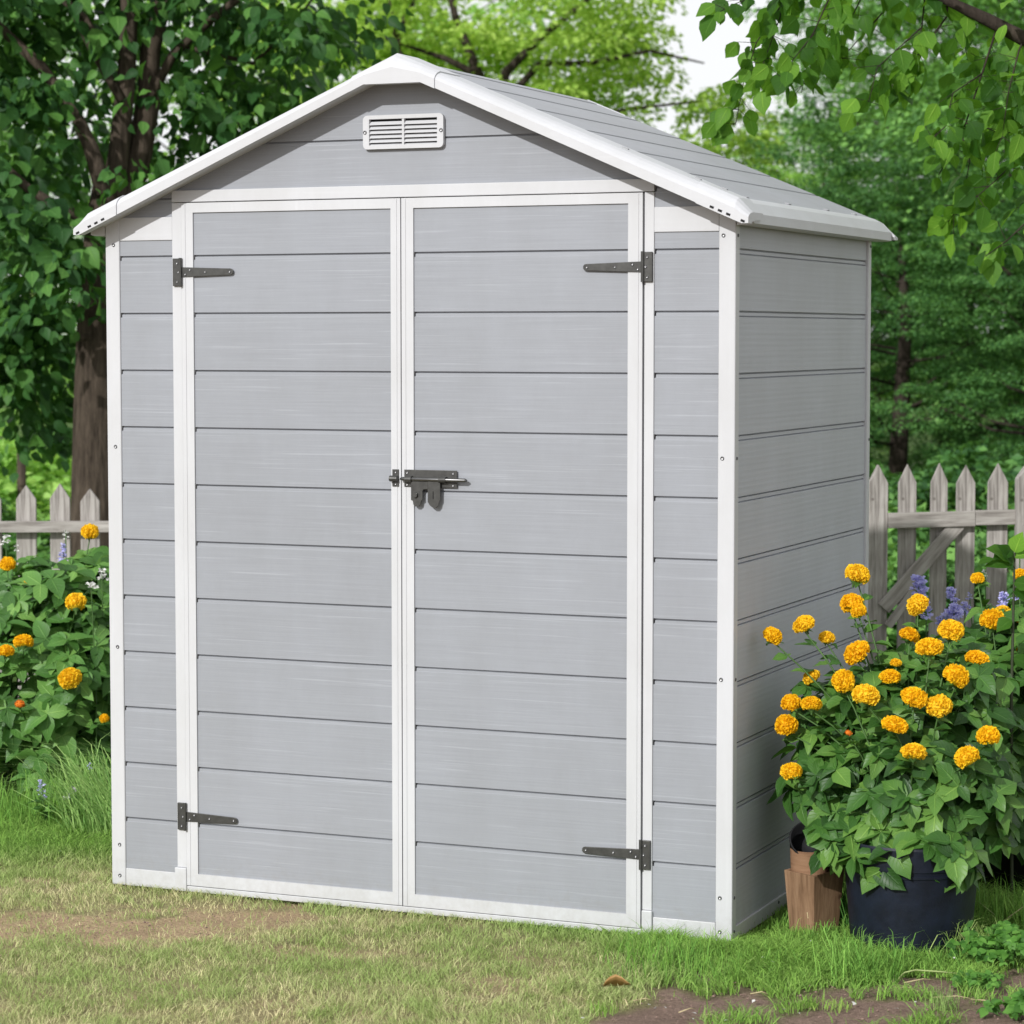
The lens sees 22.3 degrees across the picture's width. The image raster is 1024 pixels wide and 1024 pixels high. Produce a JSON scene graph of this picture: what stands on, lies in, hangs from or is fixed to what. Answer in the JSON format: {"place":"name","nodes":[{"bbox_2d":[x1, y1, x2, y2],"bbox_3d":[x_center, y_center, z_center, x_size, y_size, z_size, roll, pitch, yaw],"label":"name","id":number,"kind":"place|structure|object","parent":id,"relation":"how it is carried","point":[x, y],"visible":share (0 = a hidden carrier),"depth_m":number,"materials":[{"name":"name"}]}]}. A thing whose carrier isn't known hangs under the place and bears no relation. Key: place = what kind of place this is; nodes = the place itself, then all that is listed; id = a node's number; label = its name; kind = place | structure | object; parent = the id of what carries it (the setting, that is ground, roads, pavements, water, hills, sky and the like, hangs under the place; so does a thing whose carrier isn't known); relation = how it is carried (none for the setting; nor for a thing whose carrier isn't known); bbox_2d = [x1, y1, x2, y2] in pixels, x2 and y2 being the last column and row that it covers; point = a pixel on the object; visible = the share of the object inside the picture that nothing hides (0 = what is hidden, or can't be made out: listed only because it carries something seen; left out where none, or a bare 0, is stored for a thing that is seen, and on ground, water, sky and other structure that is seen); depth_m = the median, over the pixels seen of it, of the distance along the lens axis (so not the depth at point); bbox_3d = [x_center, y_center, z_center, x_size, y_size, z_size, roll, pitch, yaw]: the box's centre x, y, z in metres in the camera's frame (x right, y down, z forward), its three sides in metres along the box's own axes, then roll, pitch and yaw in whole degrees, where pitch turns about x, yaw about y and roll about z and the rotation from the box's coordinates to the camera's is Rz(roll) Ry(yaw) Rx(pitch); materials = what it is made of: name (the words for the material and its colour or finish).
{"place":"outdoors","nodes":[
{"label":"outdoors","id":0,"kind":"place"},
{"bbox_2d":[3,0,1019,336],"label":"sky","id":1,"kind":"structure","parent":0,"point":[716,69],"materials":[{"name":"white"}]},
{"bbox_2d":[0,776,1023,1023],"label":"lawn grass","id":2,"kind":"structure","parent":0,"point":[40,838],"depth_m":6.25,"materials":[{"name":"green plant"}]},
{"bbox_2d":[0,353,1023,1023],"bbox_3d":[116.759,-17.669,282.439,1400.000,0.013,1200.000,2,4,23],"label":"ground","id":3,"kind":"structure","parent":0,"point":[666,1005],"depth_m":6.19,"materials":[{"name":"brown soil"}]},
{"bbox_2d":[0,535,10,555],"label":"white flower","id":4,"kind":"object","parent":3,"relation":"on","point":[5,537],"visible":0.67,"depth_m":9.20,"materials":[{"name":"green plant"}]},
{"bbox_2d":[13,544,18,696],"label":"white flower","id":5,"kind":"object","parent":3,"relation":"on","point":[13,574],"visible":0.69,"depth_m":9.10,"materials":[{"name":"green plant"}]},
{"bbox_2d":[17,453,25,496],"bbox_3d":[-2.925,0.058,15.507,0.065,0.911,0.066,0,4,1],"label":"wooden post","id":6,"kind":"object","parent":3,"relation":"on","point":[21,479],"visible":0.14,"depth_m":15.47,"materials":[{"name":"brown wood"}]},
{"bbox_2d":[0,496,49,574],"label":"garden shrub","id":7,"kind":"object","parent":3,"relation":"on","point":[43,545],"visible":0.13,"depth_m":13.01,"materials":[{"name":"green plant"}]},
{"bbox_2d":[0,428,71,520],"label":"garden shrub","id":8,"kind":"object","parent":3,"relation":"on","point":[36,482],"visible":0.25,"depth_m":15.91,"materials":[{"name":"green plant"}]},
{"bbox_2d":[0,430,71,506],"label":"garden shrub","id":9,"kind":"object","parent":3,"relation":"on","point":[59,479],"visible":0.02,"depth_m":16.70,"materials":[{"name":"green plant"}]},
{"bbox_2d":[0,60,76,372],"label":"forest tree","id":10,"kind":"object","parent":3,"relation":"on","point":[53,134],"visible":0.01,"depth_m":25.69,"materials":[{"name":"green plant"}]},
{"bbox_2d":[28,779,56,820],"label":"purple flower","id":11,"kind":"object","parent":3,"relation":"on","point":[44,811],"visible":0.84,"depth_m":8.00,"materials":[{"name":"purple plant"}]},
{"bbox_2d":[0,14,91,278],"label":"forest tree","id":12,"kind":"object","parent":3,"relation":"on","point":[11,133],"visible":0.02,"depth_m":21.52,"materials":[{"name":"green plant"}]},
{"bbox_2d":[0,127,91,431],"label":"forest tree","id":13,"kind":"object","parent":3,"relation":"on","point":[32,295],"visible":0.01,"depth_m":35.92,"materials":[{"name":"green plant"}]},
{"bbox_2d":[0,768,107,829],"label":"grass tuft","id":14,"kind":"object","parent":3,"relation":"on","point":[10,805],"visible":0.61,"depth_m":8.07,"materials":[{"name":"green plant"}]},
{"bbox_2d":[0,484,108,696],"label":"picket fence","id":15,"kind":"object","parent":3,"relation":"on","point":[26,526],"visible":0.26,"depth_m":10.60,"materials":[{"name":"grey wood"}]},
{"bbox_2d":[0,523,110,798],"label":"marigold shrub","id":16,"kind":"object","parent":3,"relation":"on","point":[46,632],"visible":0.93,"depth_m":8.45,"materials":[{"name":"green plant"}]},
{"bbox_2d":[0,731,111,837],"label":"long grass tuft","id":17,"kind":"object","parent":3,"relation":"on","point":[104,809],"visible":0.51,"depth_m":7.90,"materials":[{"name":"green plant"}]},
{"bbox_2d":[0,767,111,826],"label":"grass tuft","id":18,"kind":"object","parent":3,"relation":"on","point":[56,803],"visible":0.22,"depth_m":8.18,"materials":[{"name":"green plant"}]},
{"bbox_2d":[57,543,66,573],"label":"purple flower","id":19,"kind":"object","parent":3,"relation":"on","point":[63,545],"visible":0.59,"depth_m":8.90,"materials":[{"name":"purple plant"}]},
{"bbox_2d":[16,745,110,810],"bbox_3d":[-1.341,0.854,8.352,0.495,0.198,0.524,2,4,23],"label":"long grass tuft","id":20,"kind":"object","parent":3,"relation":"on","point":[86,767],"visible":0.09,"depth_m":8.31,"materials":[{"name":"green plant"}]},
{"bbox_2d":[62,530,68,557],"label":"white flower","id":21,"kind":"object","parent":3,"relation":"on","point":[65,532],"visible":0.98,"depth_m":8.95,"materials":[{"name":"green plant"}]},
{"bbox_2d":[57,786,81,821],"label":"white flower","id":22,"kind":"object","parent":3,"relation":"on","point":[74,788],"visible":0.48,"depth_m":8.00,"materials":[{"name":"green plant"}]},
{"bbox_2d":[84,582,99,764],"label":"white flower","id":23,"kind":"object","parent":3,"relation":"on","point":[91,584],"visible":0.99,"depth_m":8.42,"materials":[{"name":"green plant"}]},
{"bbox_2d":[94,568,108,706],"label":"white flower","id":24,"kind":"object","parent":3,"relation":"on","point":[102,578],"visible":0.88,"depth_m":8.55,"materials":[{"name":"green plant"}]},
{"bbox_2d":[0,0,414,556],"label":"broad leaved tree","id":25,"kind":"object","parent":3,"relation":"on","point":[129,157],"visible":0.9,"depth_m":12.11,"materials":[{"name":"green plant"}]},
{"bbox_2d":[35,0,559,224],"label":"forest tree","id":26,"kind":"object","parent":3,"relation":"on","point":[172,101],"visible":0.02,"depth_m":26.39,"materials":[{"name":"green plant"}]},
{"bbox_2d":[178,0,625,122],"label":"forest tree","id":27,"kind":"object","parent":3,"relation":"on","point":[474,7],"visible":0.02,"depth_m":29.81,"materials":[{"name":"green plant"}]},
{"bbox_2d":[73,53,897,940],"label":"garden shed","id":28,"kind":"structure","parent":3,"relation":"on","point":[487,491],"depth_m":6.76,"materials":[{"name":"plastic"}]},
{"bbox_2d":[173,198,402,904],"bbox_3d":[-0.597,0.103,6.921,0.676,1.850,0.047,2,4,23],"label":"door","id":29,"kind":"structure","parent":28,"relation":"in","point":[292,311],"depth_m":6.91,"materials":[{"name":"plastic"}]},
{"bbox_2d":[400,193,652,927],"bbox_3d":[0.034,0.121,6.651,0.691,1.850,0.049,2,4,23],"label":"door","id":30,"kind":"structure","parent":28,"relation":"in","point":[522,478],"depth_m":6.65,"materials":[{"name":"plastic"}]},
{"bbox_2d":[202,0,789,181],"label":"yellow green tree","id":31,"kind":"object","parent":3,"relation":"on","point":[614,45],"visible":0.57,"depth_m":20.91,"materials":[{"name":"green plant"}]},
{"bbox_2d":[5,903,1023,1023],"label":"soil crumbs","id":32,"kind":"object","parent":3,"relation":"on","point":[820,1016],"visible":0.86,"depth_m":5.96,"materials":[{"name":"brown soil"}]},
{"bbox_2d":[585,999,618,1016],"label":"grass tuft","id":33,"kind":"object","parent":3,"relation":"on","point":[604,1010],"visible":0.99,"depth_m":5.83,"materials":[{"name":"green plant"}]},
{"bbox_2d":[603,974,629,985],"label":"dry leaf","id":34,"kind":"object","parent":3,"relation":"on","point":[615,979],"visible":1,"depth_m":6.02,"materials":[{"name":"brown plant"}]},
{"bbox_2d":[596,928,709,968],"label":"grass tuft","id":35,"kind":"object","parent":3,"relation":"on","point":[657,949],"visible":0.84,"depth_m":6.29,"materials":[{"name":"green plant"}]},
{"bbox_2d":[609,933,751,990],"bbox_3d":[0.405,1.063,6.174,0.326,0.077,0.341,2,4,23],"label":"grass tuft","id":36,"kind":"object","parent":3,"relation":"on","point":[680,960],"visible":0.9,"depth_m":6.17,"materials":[{"name":"green plant"}]},
{"bbox_2d":[682,932,817,981],"bbox_3d":[0.570,1.068,6.216,0.304,0.060,0.311,2,4,23],"label":"grass tuft","id":37,"kind":"object","parent":3,"relation":"on","point":[756,958],"visible":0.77,"depth_m":6.21,"materials":[{"name":"green plant"}]},
{"bbox_2d":[754,911,788,933],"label":"grass tuft","id":38,"kind":"object","parent":3,"relation":"on","point":[778,922],"visible":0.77,"depth_m":6.66,"materials":[{"name":"green plant"}]},
{"bbox_2d":[801,994,820,1007],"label":"grass tuft","id":39,"kind":"object","parent":3,"relation":"on","point":[811,999],"visible":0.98,"depth_m":5.89,"materials":[{"name":"green plant"}]},
{"bbox_2d":[784,866,843,935],"bbox_3d":[0.766,0.990,6.598,0.108,0.179,0.108,-3,5,-38],"label":"wooden planter","id":40,"kind":"object","parent":3,"relation":"on","point":[817,898],"visible":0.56,"depth_m":6.56,"materials":[{"name":"brown wood"}]},
{"bbox_2d":[790,848,828,875],"bbox_3d":[0.757,0.896,6.609,0.100,0.083,0.100,2,4,23],"label":"wooden sleeve","id":41,"kind":"object","parent":40,"relation":"in","point":[800,862],"visible":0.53,"depth_m":6.57,"materials":[{"name":"brown wood"}]},
{"bbox_2d":[789,822,815,853],"bbox_3d":[0.746,0.841,6.615,0.094,0.094,0.060,0,-24,-7],"label":"nursery pot","id":42,"kind":"object","parent":41,"relation":"on","point":[797,839],"visible":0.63,"depth_m":6.63,"materials":[{"name":"black plastic"}]},
{"bbox_2d":[772,914,857,949],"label":"grass tuft","id":43,"kind":"object","parent":3,"relation":"on","point":[826,932],"visible":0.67,"depth_m":6.49,"materials":[{"name":"green plant"}]},
{"bbox_2d":[809,994,854,1012],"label":"grass tuft","id":44,"kind":"object","parent":3,"relation":"on","point":[833,1003],"visible":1,"depth_m":5.87,"materials":[{"name":"green plant"}]},
{"bbox_2d":[839,882,848,926],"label":"grass tuft","id":45,"kind":"object","parent":3,"relation":"on","point":[844,909],"visible":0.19,"depth_m":6.63,"materials":[{"name":"green plant"}]},
{"bbox_2d":[740,77,960,455],"bbox_3d":[3.340,-2.368,26.890,3.127,4.219,2.947,3,5,39],"label":"forest tree","id":46,"kind":"object","parent":3,"relation":"on","point":[794,176],"visible":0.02,"depth_m":26.56,"materials":[{"name":"green plant"}]},
{"bbox_2d":[723,94,977,464],"bbox_3d":[2.359,-1.506,20.044,2.526,3.408,2.380,0,4,1],"label":"forest tree","id":47,"kind":"object","parent":3,"relation":"on","point":[855,169],"visible":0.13,"depth_m":19.66,"materials":[{"name":"green plant"}]},
{"bbox_2d":[696,0,1023,285],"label":"overhanging tree","id":48,"kind":"object","parent":3,"relation":"on","point":[816,49],"visible":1,"depth_m":8.29,"materials":[{"name":"green plant"}]},
{"bbox_2d":[808,923,925,988],"bbox_3d":[0.839,1.048,6.154,0.300,0.110,0.394,-1,4,-8],"label":"grass tuft","id":49,"kind":"object","parent":3,"relation":"on","point":[859,962],"visible":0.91,"depth_m":6.12,"materials":[{"name":"green plant"}]},
{"bbox_2d":[720,0,1023,457],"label":"forest tree","id":50,"kind":"object","parent":3,"relation":"on","point":[907,27],"visible":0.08,"depth_m":23.57,"materials":[{"name":"green plant"}]},
{"bbox_2d":[727,1,1016,466],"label":"forest tree","id":51,"kind":"object","parent":3,"relation":"on","point":[822,86],"visible":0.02,"depth_m":28.84,"materials":[{"name":"green plant"}]},
{"bbox_2d":[772,104,1023,475],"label":"forest tree","id":52,"kind":"object","parent":3,"relation":"on","point":[901,404],"visible":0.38,"depth_m":18.33,"materials":[{"name":"green plant"}]},
{"bbox_2d":[787,0,1020,441],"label":"forest tree","id":53,"kind":"object","parent":3,"relation":"on","point":[864,83],"visible":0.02,"depth_m":25.98,"materials":[{"name":"green plant"}]},
{"bbox_2d":[845,837,981,952],"bbox_3d":[0.997,0.942,6.499,0.347,0.268,0.347,2,4,23],"label":"flower pot","id":54,"kind":"object","parent":3,"relation":"on","point":[926,904],"visible":0.43,"depth_m":6.36,"materials":[{"name":"black plastic"}]},
{"bbox_2d":[762,563,1023,894],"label":"potted marigold","id":55,"kind":"object","parent":54,"relation":"in","point":[906,752],"visible":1,"depth_m":6.47,"materials":[{"name":"green plant"}]},
{"bbox_2d":[861,937,971,981],"bbox_3d":[0.974,1.069,6.247,0.309,0.055,0.315,2,4,23],"label":"grass tuft","id":56,"kind":"object","parent":3,"relation":"on","point":[913,958],"visible":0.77,"depth_m":6.25,"materials":[{"name":"green plant"}]},
{"bbox_2d":[810,0,1023,427],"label":"forest tree","id":57,"kind":"object","parent":3,"relation":"on","point":[918,113],"visible":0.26,"depth_m":18.18,"materials":[{"name":"green plant"}]},
{"bbox_2d":[907,574,933,646],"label":"purple flower","id":58,"kind":"object","parent":3,"relation":"on","point":[919,582],"visible":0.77,"depth_m":7.70,"materials":[{"name":"purple plant"}]},
{"bbox_2d":[919,601,933,637],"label":"purple flower","id":59,"kind":"object","parent":3,"relation":"on","point":[927,610],"visible":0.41,"depth_m":7.60,"materials":[{"name":"purple plant"}]},
{"bbox_2d":[896,969,956,981],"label":"bent stalk","id":60,"kind":"object","parent":3,"relation":"on","point":[923,970],"visible":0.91,"depth_m":6.11,"materials":[{"name":"green plant"}]},
{"bbox_2d":[832,43,1023,472],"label":"forest tree","id":61,"kind":"object","parent":3,"relation":"on","point":[918,458],"visible":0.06,"depth_m":20.82,"materials":[{"name":"green plant"}]},
{"bbox_2d":[929,615,943,641],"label":"purple flower","id":62,"kind":"object","parent":3,"relation":"on","point":[937,623],"visible":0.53,"depth_m":7.65,"materials":[{"name":"purple plant"}]},
{"bbox_2d":[868,463,1014,667],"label":"picket gate","id":63,"kind":"structure","parent":3,"relation":"on","point":[996,517],"depth_m":10.00,"materials":[{"name":"grey wood"}]},
{"bbox_2d":[922,985,962,1013],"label":"grass tuft","id":64,"kind":"object","parent":3,"relation":"on","point":[939,1003],"visible":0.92,"depth_m":5.86,"materials":[{"name":"green plant"}]},
{"bbox_2d":[869,436,1022,543],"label":"garden shrub","id":65,"kind":"object","parent":3,"relation":"on","point":[977,455],"visible":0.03,"depth_m":14.67,"materials":[{"name":"green plant"}]},
{"bbox_2d":[872,0,1023,406],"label":"forest tree","id":66,"kind":"object","parent":3,"relation":"on","point":[999,100],"visible":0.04,"depth_m":20.74,"materials":[{"name":"green plant"}]},
{"bbox_2d":[887,492,1013,647],"bbox_3d":[1.889,0.323,12.303,1.612,0.809,1.822,1,4,18],"label":"garden shrub","id":67,"kind":"object","parent":3,"relation":"on","point":[891,574],"visible":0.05,"depth_m":11.82,"materials":[{"name":"green plant"}]},
{"bbox_2d":[887,511,1013,658],"bbox_3d":[2.188,0.360,12.085,1.708,0.758,1.512,3,5,34],"label":"garden shrub","id":68,"kind":"object","parent":3,"relation":"on","point":[921,533],"visible":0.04,"depth_m":11.93,"materials":[{"name":"green plant"}]},
{"bbox_2d":[888,481,1014,545],"bbox_3d":[2.814,0.123,14.585,2.050,0.910,1.814,0,4,3],"label":"garden shrub","id":69,"kind":"object","parent":3,"relation":"on","point":[982,499],"visible":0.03,"depth_m":14.33,"materials":[{"name":"green plant"}]},
{"bbox_2d":[940,603,963,619],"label":"purple flower","id":70,"kind":"object","parent":3,"relation":"on","point":[953,611],"visible":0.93,"depth_m":7.59,"materials":[{"name":"purple plant"}]},
{"bbox_2d":[946,587,959,603],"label":"purple flower","id":71,"kind":"object","parent":3,"relation":"on","point":[951,597],"visible":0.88,"depth_m":7.75,"materials":[{"name":"purple plant"}]},
{"bbox_2d":[886,158,1023,468],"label":"forest tree","id":72,"kind":"object","parent":3,"relation":"on","point":[985,382],"visible":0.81,"depth_m":17.01,"materials":[{"name":"green plant"}]},
{"bbox_2d":[961,601,970,636],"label":"purple flower","id":73,"kind":"object","parent":3,"relation":"on","point":[965,604],"visible":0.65,"depth_m":7.70,"materials":[{"name":"purple plant"}]},
{"bbox_2d":[965,592,972,623],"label":"purple flower","id":74,"kind":"object","parent":3,"relation":"on","point":[969,595],"visible":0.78,"depth_m":7.80,"materials":[{"name":"purple plant"}]},
{"bbox_2d":[923,917,1019,961],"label":"grass tuft","id":75,"kind":"object","parent":3,"relation":"on","point":[977,928],"visible":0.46,"depth_m":6.36,"materials":[{"name":"green plant"}]},
{"bbox_2d":[950,969,1004,991],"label":"leafy weed","id":76,"kind":"object","parent":3,"relation":"on","point":[988,976],"visible":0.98,"depth_m":6.03,"materials":[{"name":"green plant"}]},
{"bbox_2d":[944,920,1023,969],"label":"leafy weed","id":77,"kind":"object","parent":3,"relation":"on","point":[1006,938],"visible":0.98,"depth_m":6.25,"materials":[{"name":"green plant"}]},
{"bbox_2d":[981,569,987,609],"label":"white flower","id":78,"kind":"object","parent":3,"relation":"on","point":[985,572],"visible":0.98,"depth_m":8.00,"materials":[{"name":"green plant"}]},
{"bbox_2d":[948,445,1023,481],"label":"garden shrub","id":79,"kind":"object","parent":3,"relation":"on","point":[1009,466],"visible":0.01,"depth_m":15.23,"materials":[{"name":"green plant"}]},
{"bbox_2d":[973,870,1023,931],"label":"grass tuft","id":80,"kind":"object","parent":3,"relation":"on","point":[997,911],"visible":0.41,"depth_m":6.64,"materials":[{"name":"green plant"}]},
{"bbox_2d":[976,987,1023,1020],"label":"leafy weed","id":81,"kind":"object","parent":3,"relation":"on","point":[1014,1006],"visible":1,"depth_m":5.80,"materials":[{"name":"green plant"}]},
{"bbox_2d":[977,820,1023,892],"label":"flower pot","id":82,"kind":"object","parent":3,"relation":"on","point":[1018,870],"visible":0.08,"depth_m":7.00,"materials":[{"name":"black plastic"}]},
{"bbox_2d":[895,568,1023,869],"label":"marigold bush","id":83,"kind":"object","parent":82,"relation":"in","point":[997,648],"visible":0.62,"depth_m":7.13,"materials":[{"name":"green plant"}]},
{"bbox_2d":[979,532,1023,896],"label":"tall stem plant","id":84,"kind":"object","parent":3,"relation":"on","point":[1005,555],"visible":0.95,"depth_m":6.95,"materials":[{"name":"green plant"}]},
{"bbox_2d":[996,591,1009,605],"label":"purple flower","id":85,"kind":"object","parent":3,"relation":"on","point":[1002,597],"visible":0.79,"depth_m":7.70,"materials":[{"name":"purple plant"}]},
{"bbox_2d":[1014,466,1023,597],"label":"picket fence","id":86,"kind":"object","parent":3,"relation":"on","point":[1019,505],"visible":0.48,"depth_m":9.93,"materials":[{"name":"grey wood"}]}
]}

